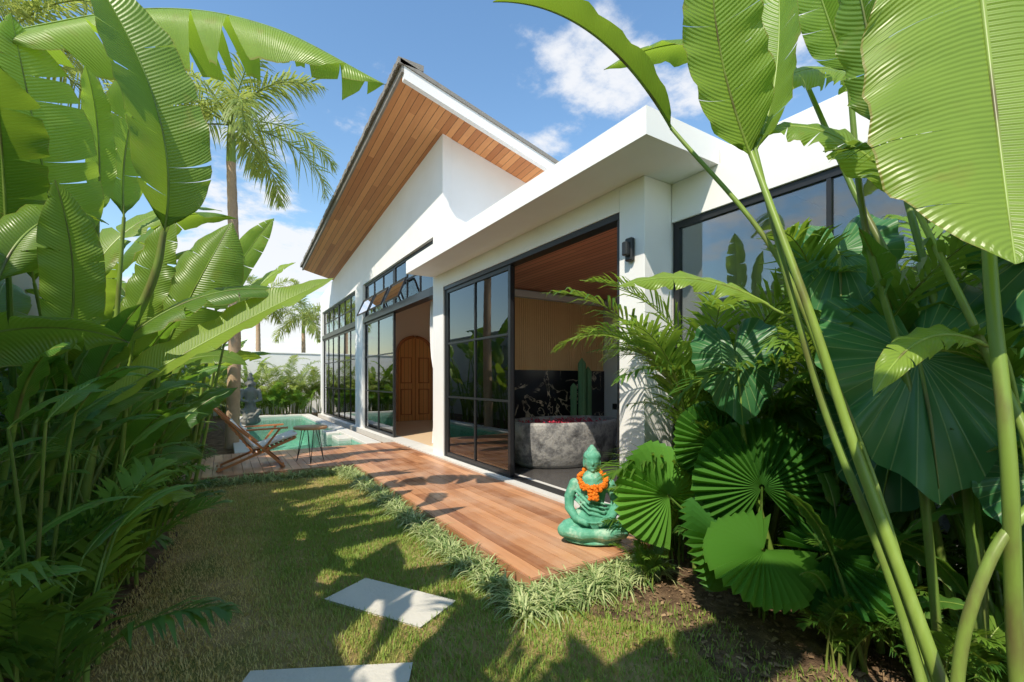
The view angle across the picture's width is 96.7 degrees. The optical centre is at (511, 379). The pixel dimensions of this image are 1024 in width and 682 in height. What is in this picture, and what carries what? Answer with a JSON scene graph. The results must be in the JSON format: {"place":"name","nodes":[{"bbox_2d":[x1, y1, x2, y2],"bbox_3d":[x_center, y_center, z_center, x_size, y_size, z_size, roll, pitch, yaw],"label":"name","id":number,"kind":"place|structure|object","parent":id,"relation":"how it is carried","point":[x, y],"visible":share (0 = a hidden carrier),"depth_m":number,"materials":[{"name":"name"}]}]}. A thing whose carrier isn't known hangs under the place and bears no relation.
{"place":"outdoors","nodes":[
{"label":"outdoors","id":0,"kind":"place"},
{"bbox_2d":[367,270,392,315],"bbox_3d":[-3.125,-2.000,10.709,0.006,0.792,2.254,0,0,-32],"label":"clerestory pane","id":1,"kind":"object","parent":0,"point":[388,279],"visible":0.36,"depth_m":10.63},
{"bbox_2d":[396,300,432,347],"bbox_3d":[-2.419,-0.658,14.297,3.800,3.783,0.150,0,0,-32],"label":"bedroom partition","id":2,"kind":"object","parent":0,"point":[414,321],"depth_m":13.86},
{"bbox_2d":[396,420,432,446],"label":"bedroom floor","id":3,"kind":"structure","parent":0,"point":[420,431],"depth_m":11.10,"materials":[{"name":"tile"}]},
{"bbox_3d":[-2.069,-2.804,13.341,4.430,2.107,10.640,0,0,-32],"label":"bedroom","id":4,"kind":"object","parent":3,"relation":"on","visible":0},
{"bbox_2d":[396,336,432,420],"bbox_3d":[-2.944,-0.059,13.817,1.200,2.577,0.100,0,0,-32],"label":"arched door frame","id":5,"kind":"object","parent":4,"relation":"attached to","point":[402,341],"visible":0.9,"depth_m":13.71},
{"bbox_2d":[399,338,430,420],"bbox_3d":[-2.954,-0.034,13.833,1.100,2.528,0.058,0,0,-32],"label":"arched door","id":6,"kind":"structure","parent":5,"relation":"in","point":[415,349],"depth_m":13.80,"materials":[{"name":"brown wood"}]},
{"bbox_2d":[345,58,558,178],"bbox_3d":[-1.411,-3.182,12.059,6.390,2.548,9.610,0,0,-32],"label":"roof covering","id":7,"kind":"object","parent":4,"relation":"attached to","point":[476,109],"visible":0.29,"depth_m":6.94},
{"bbox_2d":[302,65,403,269],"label":"side fascia","id":8,"kind":"structure","parent":7,"relation":"attached to","point":[398,77],"depth_m":8.16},
{"bbox_2d":[300,56,423,267],"bbox_3d":[-3.983,-4.014,10.435,0.373,0.904,9.616,0,0,-32],"label":"shingle edge","id":9,"kind":"object","parent":7,"relation":"on","point":[390,80],"visible":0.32,"depth_m":7.77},
{"bbox_2d":[402,66,554,170],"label":"front fascia","id":10,"kind":"structure","parent":7,"relation":"attached to","point":[434,93],"depth_m":6.93,"materials":[{"name":"white paint"}]},
{"bbox_2d":[396,262,432,301],"bbox_3d":[-1.887,-2.000,8.752,0.006,0.792,2.204,0,0,-32],"label":"clerestory pane","id":11,"kind":"object","parent":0,"point":[413,284],"visible":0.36,"depth_m":8.92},
{"bbox_2d":[67,472,865,681],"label":"lawn","id":12,"kind":"structure","parent":0,"point":[434,628],"depth_m":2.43,"materials":[{"name":"plant"}]},
{"bbox_2d":[242,662,412,681],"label":"stepping stone","id":13,"kind":"object","parent":12,"relation":"on","point":[394,672],"visible":0.87,"depth_m":2.04,"materials":[{"name":"concrete"}]},
{"bbox_2d":[325,578,454,628],"bbox_3d":[-0.735,1.352,2.742,0.728,0.056,0.334,0,0,26],"label":"stepping stone","id":14,"kind":"object","parent":12,"relation":"on","point":[407,605],"visible":0.77,"depth_m":2.72,"materials":[{"name":"concrete"}]},
{"bbox_2d":[171,463,684,636],"bbox_3d":[-1.267,1.284,4.681,5.942,0.132,2.212,0,0,36],"label":"spider grass border","id":15,"kind":"object","parent":12,"relation":"on","point":[521,599],"visible":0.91,"depth_m":3.02,"materials":[{"name":"plant"}]},
{"bbox_2d":[0,0,942,352],"label":"sky","id":16,"kind":"structure","parent":0,"point":[535,71],"materials":[{"name":"blue"}]},
{"bbox_2d":[3,412,949,681],"bbox_3d":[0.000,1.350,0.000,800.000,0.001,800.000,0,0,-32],"label":"ground","id":17,"kind":"structure","parent":0,"point":[805,646],"depth_m":2.51,"materials":[{"name":"soil"}]},
{"bbox_2d":[0,444,114,588],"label":"areca palm","id":18,"kind":"object","parent":17,"relation":"on","point":[4,455],"visible":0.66,"depth_m":1.92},
{"bbox_2d":[0,0,120,112],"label":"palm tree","id":19,"kind":"object","parent":17,"relation":"on","point":[22,12],"visible":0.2,"depth_m":7.39,"materials":[{"name":"green plant"}]},
{"bbox_2d":[0,311,129,367],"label":"banana plant","id":20,"kind":"object","parent":17,"relation":"on","point":[24,339],"visible":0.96,"depth_m":2.01,"materials":[{"name":"green plant"}]},
{"bbox_2d":[0,342,154,637],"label":"heliconia plant","id":21,"kind":"object","parent":17,"relation":"on","point":[36,374],"visible":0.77,"depth_m":2.11,"materials":[{"name":"green plant"}]},
{"bbox_2d":[0,273,165,422],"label":"boundary wall","id":22,"kind":"structure","parent":17,"relation":"on","point":[23,281],"depth_m":4.79,"materials":[{"name":"paint"}]},
{"bbox_2d":[0,198,192,376],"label":"banana plant","id":23,"kind":"object","parent":17,"relation":"on","point":[34,275],"visible":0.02,"depth_m":3.47,"materials":[{"name":"green plant"}]},
{"bbox_2d":[0,298,203,487],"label":"heliconia plant","id":24,"kind":"object","parent":17,"relation":"on","point":[180,453],"visible":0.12,"depth_m":3.71,"materials":[{"name":"green plant"}]},
{"bbox_2d":[0,363,216,681],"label":"ginger plant","id":25,"kind":"object","parent":17,"relation":"on","point":[83,395],"visible":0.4,"depth_m":1.80,"materials":[{"name":"green plant"}]},
{"bbox_2d":[3,303,214,509],"bbox_3d":[-2.721,0.476,2.590,1.357,1.766,1.571,0,0,-17],"label":"heliconia plant","id":26,"kind":"object","parent":17,"relation":"on","point":[91,363],"visible":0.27,"depth_m":2.49,"materials":[{"name":"green plant"}]},
{"bbox_2d":[0,67,219,488],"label":"banana plant","id":27,"kind":"object","parent":17,"relation":"on","point":[24,136],"visible":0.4,"depth_m":2.71,"materials":[{"name":"green plant"}]},
{"bbox_2d":[16,458,210,586],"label":"parlor palm","id":28,"kind":"object","parent":17,"relation":"on","point":[136,573],"visible":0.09,"depth_m":3.01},
{"bbox_2d":[0,447,228,613],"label":"parlor palm","id":29,"kind":"object","parent":17,"relation":"on","point":[161,540],"visible":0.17,"depth_m":2.63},
{"bbox_2d":[9,460,221,558],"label":"parlor palm","id":30,"kind":"object","parent":17,"relation":"on","point":[204,481],"visible":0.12,"depth_m":3.54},
{"bbox_2d":[0,481,232,678],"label":"parlor palm","id":31,"kind":"object","parent":17,"relation":"on","point":[83,590],"visible":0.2,"depth_m":2.15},
{"bbox_2d":[0,307,237,589],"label":"heliconia plant","id":32,"kind":"object","parent":17,"relation":"on","point":[178,429],"visible":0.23,"depth_m":2.99,"materials":[{"name":"green plant"}]},
{"bbox_2d":[0,456,243,681],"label":"parlor palm","id":33,"kind":"object","parent":17,"relation":"on","point":[38,635],"visible":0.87,"depth_m":1.55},
{"bbox_2d":[0,212,247,421],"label":"banana plant","id":34,"kind":"object","parent":17,"relation":"on","point":[136,247],"visible":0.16,"depth_m":4.79,"materials":[{"name":"green plant"}]},
{"bbox_2d":[0,204,270,502],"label":"banana plant","id":35,"kind":"object","parent":17,"relation":"on","point":[18,230],"visible":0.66,"depth_m":2.55,"materials":[{"name":"green plant"}]},
{"bbox_2d":[25,289,260,403],"bbox_3d":[-4.450,-0.246,5.683,2.432,3.212,2.333,0,0,35],"label":"banana plant","id":36,"kind":"object","parent":17,"relation":"on","point":[245,355],"visible":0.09,"depth_m":6.03,"materials":[{"name":"green plant"}]},
{"bbox_2d":[117,361,227,438],"bbox_3d":[-3.888,0.358,4.743,1.434,2.012,1.609,0,0,22],"label":"heliconia plant","id":37,"kind":"object","parent":17,"relation":"on","point":[203,372],"visible":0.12,"depth_m":4.82,"materials":[{"name":"green plant"}]},
{"bbox_2d":[36,180,333,613],"bbox_3d":[-2.577,-0.373,4.187,1.573,3.457,4.315,0,0,-24],"label":"banana plant","id":38,"kind":"object","parent":17,"relation":"on","point":[72,281],"visible":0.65,"depth_m":2.75,"materials":[{"name":"green plant"}]},
{"bbox_2d":[0,0,385,607],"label":"banana plant","id":39,"kind":"object","parent":17,"relation":"on","point":[155,133],"visible":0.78,"depth_m":2.76,"materials":[{"name":"green plant"}]},
{"bbox_2d":[100,52,339,448],"bbox_3d":[-5.803,-2.522,8.979,4.063,7.751,3.826,0,0,-2],"label":"palm tree","id":40,"kind":"object","parent":17,"relation":"on","point":[233,106],"visible":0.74,"depth_m":9.04,"materials":[{"name":"green plant"}]},
{"bbox_2d":[181,351,320,415],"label":"garden wall","id":41,"kind":"structure","parent":17,"relation":"on","point":[277,359],"depth_m":18.26,"materials":[{"name":"white paint"}]},
{"bbox_2d":[219,274,305,350],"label":"palm tree","id":42,"kind":"object","parent":17,"relation":"on","point":[258,334],"visible":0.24,"depth_m":19.98,"materials":[{"name":"green plant"}]},
{"bbox_2d":[241,379,303,414],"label":"parlor palm","id":43,"kind":"object","parent":17,"relation":"on","point":[273,401],"visible":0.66,"depth_m":16.14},
{"bbox_2d":[252,357,309,414],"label":"areca palm","id":44,"kind":"object","parent":17,"relation":"on","point":[272,383],"visible":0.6,"depth_m":16.54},
{"bbox_2d":[254,355,320,413],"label":"areca palm","id":45,"kind":"object","parent":17,"relation":"on","point":[289,372],"visible":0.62,"depth_m":16.91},
{"bbox_2d":[260,279,320,352],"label":"palm tree","id":46,"kind":"object","parent":17,"relation":"on","point":[306,317],"visible":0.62,"depth_m":21.95,"materials":[{"name":"green plant"}]},
{"bbox_2d":[280,365,320,413],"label":"areca palm","id":47,"kind":"object","parent":17,"relation":"on","point":[311,373],"visible":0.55,"depth_m":17.26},
{"bbox_2d":[233,414,380,454],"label":"swimming pool","id":48,"kind":"structure","parent":17,"relation":"in","point":[332,434],"depth_m":14.06,"materials":[{"name":"liquid"}]},
{"bbox_2d":[240,373,261,425],"bbox_3d":[-7.282,0.537,12.669,0.576,1.464,0.514,0,0,-32],"label":"stone statue","id":49,"kind":"object","parent":48,"relation":"on","point":[250,411],"visible":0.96,"depth_m":12.55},
{"bbox_2d":[169,442,664,586],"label":"timber deck","id":50,"kind":"structure","parent":17,"relation":"on","point":[515,527],"depth_m":4.68,"materials":[{"name":"brown wood"}]},
{"bbox_2d":[213,407,296,471],"bbox_3d":[-3.731,0.822,6.633,1.048,0.884,0.632,0,0,-32],"label":"wooden lounge chair","id":51,"kind":"object","parent":50,"relation":"on","point":[249,441],"visible":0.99,"depth_m":6.51,"materials":[{"name":"brown wood"}]},
{"bbox_2d":[557,445,628,545],"bbox_3d":[0.621,0.880,3.522,0.536,0.750,0.364,0,0,6],"label":"buddha statue","id":52,"kind":"object","parent":50,"relation":"on","point":[583,524],"visible":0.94,"depth_m":3.44,"materials":[{"name":"stone"}]},
{"bbox_2d":[318,413,618,518],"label":"base curb","id":53,"kind":"structure","parent":17,"relation":"on","point":[416,445],"depth_m":7.30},
{"bbox_2d":[324,334,337,418],"bbox_3d":[-6.143,-0.111,15.461,0.050,2.679,2.460,0,0,-32],"label":"glazing end frame","id":54,"kind":"object","parent":53,"relation":"on","point":[328,387],"visible":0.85,"depth_m":15.77,"materials":[{"name":"black metal"}]},
{"bbox_2d":[325,336,337,416],"bbox_3d":[-6.143,-0.111,15.461,0.006,2.613,2.394,0,0,-32],"label":"glazing end pane","id":55,"kind":"object","parent":54,"relation":"attached to","point":[333,376],"visible":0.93,"depth_m":15.26,"materials":[{"name":"clear glass"}]},
{"bbox_2d":[338,328,354,423],"bbox_3d":[-4.833,-0.111,13.390,0.050,2.679,2.400,0,0,-32],"label":"glazing frame","id":56,"kind":"object","parent":53,"relation":"on","point":[350,389],"visible":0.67,"depth_m":13.70,"materials":[{"name":"black metal"}]},
{"bbox_2d":[339,330,354,421],"bbox_3d":[-4.833,-0.111,13.390,0.006,2.613,2.334,0,0,-32],"label":"glazing pane","id":57,"kind":"object","parent":56,"relation":"attached to","point":[347,376],"visible":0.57,"depth_m":13.40,"materials":[{"name":"clear glass"}]},
{"bbox_2d":[355,285,364,427],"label":"facade column","id":58,"kind":"structure","parent":53,"relation":"on","point":[359,366],"depth_m":11.93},
{"bbox_2d":[321,134,451,312],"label":"facade upper wall","id":59,"kind":"structure","parent":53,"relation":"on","point":[416,215],"depth_m":8.76,"materials":[{"name":"paint"}]},
{"bbox_2d":[365,312,395,437],"bbox_3d":[-3.128,-0.111,10.695,0.050,2.679,2.340,0,0,-32],"label":"bedroom sliding door frame","id":60,"kind":"object","parent":59,"relation":"in","point":[393,435],"visible":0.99,"depth_m":9.95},
{"bbox_2d":[366,315,392,433],"bbox_3d":[-3.128,-0.111,10.695,0.006,2.613,2.274,0,0,-32],"label":"bedroom sliding door pane","id":61,"kind":"object","parent":60,"relation":"in","point":[385,375],"visible":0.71,"depth_m":10.60,"materials":[{"name":"glass"}]},
{"bbox_2d":[363,288,432,322],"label":"head beam","id":62,"kind":"structure","parent":59,"relation":"attached to","point":[418,299],"depth_m":8.99,"materials":[{"name":"white paint"}]},
{"bbox_2d":[304,78,543,279],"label":"roof soffit","id":63,"kind":"structure","parent":59,"relation":"on","point":[413,126],"depth_m":8.13,"materials":[{"name":"wood"}]},
{"bbox_2d":[443,187,619,286],"bbox_3d":[-0.015,-1.620,5.783,0.160,0.220,3.908,0,0,-32],"label":"door header","id":64,"kind":"object","parent":59,"relation":"in","point":[602,207],"depth_m":5.04},
{"bbox_2d":[446,264,513,476],"bbox_3d":[-0.522,-0.118,6.539,0.050,2.664,1.950,0,0,-32],"label":"bath sliding door frame","id":65,"kind":"object","parent":64,"relation":"attached to","point":[509,268],"visible":1,"depth_m":6.02,"materials":[{"name":"metal"}]},
{"bbox_2d":[449,271,507,470],"bbox_3d":[-0.522,-0.118,6.539,0.006,2.598,1.884,0,0,-32],"label":"bath sliding door pane","id":66,"kind":"object","parent":65,"relation":"in","point":[492,373],"visible":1,"depth_m":6.40,"materials":[{"name":"glass"}]},
{"bbox_2d":[433,287,443,455],"bbox_3d":[-1.145,-0.130,7.607,0.200,2.760,0.420,0,0,-32],"label":"wall post","id":67,"kind":"object","parent":53,"relation":"on","point":[438,371],"depth_m":7.53,"materials":[{"name":"white paint"}]},
{"bbox_2d":[444,290,445,455],"bbox_3d":[-1.035,-0.110,7.397,0.120,2.678,0.049,0,0,-32],"label":"door jamb","id":68,"kind":"object","parent":67,"relation":"attached to","point":[445,373],"depth_m":7.34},
{"bbox_2d":[515,289,599,306],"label":"bath back wall","id":69,"kind":"structure","parent":17,"relation":"on","point":[550,293],"depth_m":8.10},
{"bbox_2d":[515,297,602,370],"bbox_3d":[0.562,-0.785,8.017,2.804,1.229,0.025,0,0,-32],"label":"fluted panel","id":70,"kind":"object","parent":69,"relation":"attached to","point":[543,328],"visible":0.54,"depth_m":8.13,"materials":[{"name":"brown wood"}]},
{"bbox_2d":[515,290,606,306],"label":"cornice","id":71,"kind":"structure","parent":69,"relation":"attached to","point":[538,296],"depth_m":8.05,"materials":[{"name":"brown paint"}]},
{"bbox_2d":[545,272,616,298],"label":"bath ceiling","id":72,"kind":"structure","parent":69,"relation":"attached to","point":[594,289],"depth_m":7.72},
{"bbox_2d":[406,105,805,276],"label":"flat roof slab","id":73,"kind":"structure","parent":69,"relation":"on","point":[643,141],"depth_m":4.01,"materials":[{"name":"white paint"}]},
{"bbox_2d":[452,140,525,230],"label":"gable wall","id":74,"kind":"structure","parent":73,"relation":"on","point":[480,184],"depth_m":7.70,"materials":[{"name":"white paint"}]},
{"bbox_2d":[515,446,616,502],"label":"bath floor","id":75,"kind":"structure","parent":17,"relation":"on","point":[561,478],"depth_m":6.01,"materials":[{"name":"stone"}]},
{"bbox_2d":[515,370,603,418],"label":"marble wall","id":76,"kind":"structure","parent":75,"relation":"on","point":[542,392],"depth_m":8.06,"materials":[{"name":"stone"}]},
{"bbox_2d":[515,415,616,468],"bbox_3d":[0.789,0.911,6.889,1.900,0.645,1.240,0,0,-32],"label":"stone bathtub","id":77,"kind":"object","parent":75,"relation":"on","point":[556,442],"visible":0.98,"depth_m":6.28,"materials":[{"name":"stone"}]},
{"bbox_2d":[570,358,591,415],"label":"potted cactus","id":78,"kind":"object","parent":75,"relation":"on","point":[584,390],"visible":0.49,"depth_m":8.09,"materials":[{"name":"plant"}]},
{"bbox_2d":[608,537,675,588],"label":"parlor palm","id":79,"kind":"object","parent":17,"relation":"on","point":[648,560],"visible":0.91,"depth_m":2.98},
{"bbox_2d":[620,176,670,467],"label":"corner pier","id":80,"kind":"structure","parent":17,"relation":"on","point":[645,212],"depth_m":3.94,"materials":[{"name":"white paint"}]},
{"bbox_2d":[617,220,619,515],"bbox_3d":[1.018,-0.110,4.151,0.120,2.678,0.044,0,0,-32],"label":"door jamb","id":81,"kind":"object","parent":80,"relation":"attached to","point":[618,362],"depth_m":4.12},
{"bbox_2d":[601,505,689,566],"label":"parlor palm","id":82,"kind":"object","parent":17,"relation":"on","point":[676,520],"visible":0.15,"depth_m":3.33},
{"bbox_2d":[541,287,817,559],"bbox_3d":[1.392,0.358,3.134,2.507,1.986,2.101,0,0,17],"label":"areca palm","id":83,"kind":"object","parent":17,"relation":"on","point":[798,356],"visible":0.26,"depth_m":2.89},
{"bbox_2d":[586,331,822,509],"bbox_3d":[1.504,0.502,3.177,1.719,1.698,1.557,0,0,23],"label":"areca palm","id":84,"kind":"object","parent":17,"relation":"on","point":[711,426],"visible":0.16,"depth_m":2.91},
{"bbox_2d":[570,217,866,574],"bbox_3d":[1.112,0.316,2.724,1.342,2.070,1.662,0,0,-32],"label":"areca palm","id":85,"kind":"object","parent":17,"relation":"on","point":[811,245],"visible":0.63,"depth_m":2.72,"materials":[{"name":"plant"}]},
{"bbox_2d":[493,0,948,681],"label":"bird of paradise plant","id":86,"kind":"object","parent":17,"relation":"on","point":[745,92],"visible":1,"depth_m":1.88,"materials":[{"name":"green plant"}]},
{"bbox_2d":[624,296,873,549],"bbox_3d":[1.708,0.425,2.996,1.337,1.876,1.500,0,0,-37],"label":"heliconia plant","id":87,"kind":"object","parent":17,"relation":"on","point":[788,391],"visible":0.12,"depth_m":2.69,"materials":[{"name":"green plant"}]},
{"bbox_2d":[674,481,854,562],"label":"parlor palm","id":88,"kind":"object","parent":17,"relation":"on","point":[785,521],"visible":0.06,"depth_m":2.83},
{"bbox_2d":[613,399,917,622],"bbox_3d":[1.409,0.738,2.546,1.094,1.235,1.326,0,0,-32],"label":"fan palm","id":89,"kind":"object","parent":17,"relation":"on","point":[714,498],"visible":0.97,"depth_m":2.49,"materials":[{"name":"green plant"}]},
{"bbox_2d":[581,557,949,681],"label":"leaf litter","id":90,"kind":"object","parent":17,"relation":"on","point":[860,673],"visible":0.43,"depth_m":2.37,"materials":[{"name":"plant"}]},
{"bbox_2d":[604,0,1023,681],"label":"bird of paradise plant","id":91,"kind":"object","parent":17,"relation":"on","point":[916,346],"visible":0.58,"depth_m":1.87,"materials":[{"name":"green plant"}]},
{"bbox_2d":[661,234,1005,515],"bbox_3d":[1.952,0.141,2.545,2.079,2.420,2.479,0,0,-33],"label":"areca palm","id":92,"kind":"object","parent":17,"relation":"on","point":[897,280],"visible":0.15,"depth_m":2.00,"materials":[{"name":"plant"}]},
{"bbox_2d":[795,591,900,675],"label":"parlor palm","id":93,"kind":"object","parent":17,"relation":"on","point":[837,635],"visible":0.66,"depth_m":2.09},
{"bbox_2d":[690,203,1023,680],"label":"elephant ear plant","id":94,"kind":"object","parent":17,"relation":"on","point":[913,442],"visible":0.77,"depth_m":1.94,"materials":[{"name":"green plant"}]},
{"bbox_2d":[761,227,967,651],"bbox_3d":[2.217,0.362,2.348,1.778,1.998,1.536,0,0,30],"label":"heliconia plant","id":95,"kind":"object","parent":17,"relation":"on","point":[885,261],"visible":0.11,"depth_m":2.06,"materials":[{"name":"green plant"}]},
{"bbox_2d":[784,463,987,674],"bbox_3d":[1.696,0.896,2.171,0.777,0.918,0.666,0,0,23],"label":"heliconia plant","id":96,"kind":"object","parent":17,"relation":"on","point":[821,581],"visible":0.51,"depth_m":2.08,"materials":[{"name":"green plant"}]},
{"bbox_2d":[799,486,987,652],"bbox_3d":[1.874,0.950,2.331,1.097,0.802,0.882,0,0,-9],"label":"parlor palm","id":97,"kind":"object","parent":17,"relation":"on","point":[838,543],"visible":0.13,"depth_m":2.16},
{"bbox_2d":[816,599,1007,681],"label":"parlor palm","id":98,"kind":"object","parent":17,"relation":"on","point":[993,664],"visible":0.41,"depth_m":1.76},
{"bbox_2d":[823,391,1003,674],"bbox_3d":[2.228,0.610,1.914,1.070,1.501,1.200,0,0,-13],"label":"heliconia plant","id":99,"kind":"object","parent":17,"relation":"on","point":[989,523],"visible":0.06,"depth_m":2.01,"materials":[{"name":"green plant"}]},
{"bbox_2d":[823,134,1006,290],"bbox_3d":[2.547,0.201,1.385,2.903,2.300,2.432,0,0,40],"label":"areca palm","id":100,"kind":"object","parent":17,"relation":"on","point":[860,146],"visible":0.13,"depth_m":1.75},
{"bbox_2d":[810,213,1023,661],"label":"areca palm","id":101,"kind":"object","parent":17,"relation":"on","point":[973,352],"visible":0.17,"depth_m":1.73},
{"bbox_2d":[835,0,1023,681],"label":"bird of paradise plant","id":102,"kind":"object","parent":17,"relation":"on","point":[955,74],"visible":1,"depth_m":1.31,"materials":[{"name":"green plant"}]},
{"bbox_2d":[854,497,1023,676],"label":"heliconia plant","id":103,"kind":"object","parent":17,"relation":"on","point":[951,578],"visible":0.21,"depth_m":1.92,"materials":[{"name":"green plant"}]},
{"bbox_2d":[944,645,1007,681],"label":"parlor palm","id":104,"kind":"object","parent":17,"relation":"on","point":[982,670],"visible":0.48,"depth_m":1.67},
{"bbox_2d":[446,455,607,509],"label":"door sill track","id":105,"kind":"structure","parent":0,"point":[540,485],"depth_m":5.34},
{"bbox_2d":[444,212,619,290],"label":"door head track","id":106,"kind":"structure","parent":0,"point":[598,227],"depth_m":4.95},
{"bbox_2d":[515,227,616,291],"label":"bath ceiling","id":107,"kind":"structure","parent":0,"point":[592,257],"depth_m":6.17,"materials":[{"name":"wood"}]},
{"bbox_2d":[603,297,616,445],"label":"bath side wall","id":108,"kind":"structure","parent":0,"point":[610,377],"depth_m":8.66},
{"bbox_2d":[671,186,813,449],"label":"bath front wall","id":109,"kind":"structure","parent":0,"point":[728,248],"depth_m":4.49,"materials":[{"name":"glass"}]},
{"bbox_2d":[674,130,959,545],"bbox_3d":[2.108,-0.245,3.017,0.050,2.288,2.445,0,0,-32],"label":"wing window frame","id":110,"kind":"object","parent":109,"relation":"in","point":[828,176],"visible":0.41,"depth_m":3.44,"materials":[{"name":"metal"}]},
{"bbox_2d":[672,108,934,222],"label":"wall","id":111,"kind":"structure","parent":0,"point":[783,161],"depth_m":3.37,"materials":[{"name":"paint"}]},
{"bbox_2d":[721,92,931,218],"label":"wing roof slab","id":112,"kind":"structure","parent":111,"relation":"on","point":[879,203],"depth_m":4.18,"materials":[{"name":"paint"}]},
{"bbox_2d":[758,200,851,229],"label":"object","id":113,"kind":"structure","parent":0,"point":[800,213],"depth_m":4.79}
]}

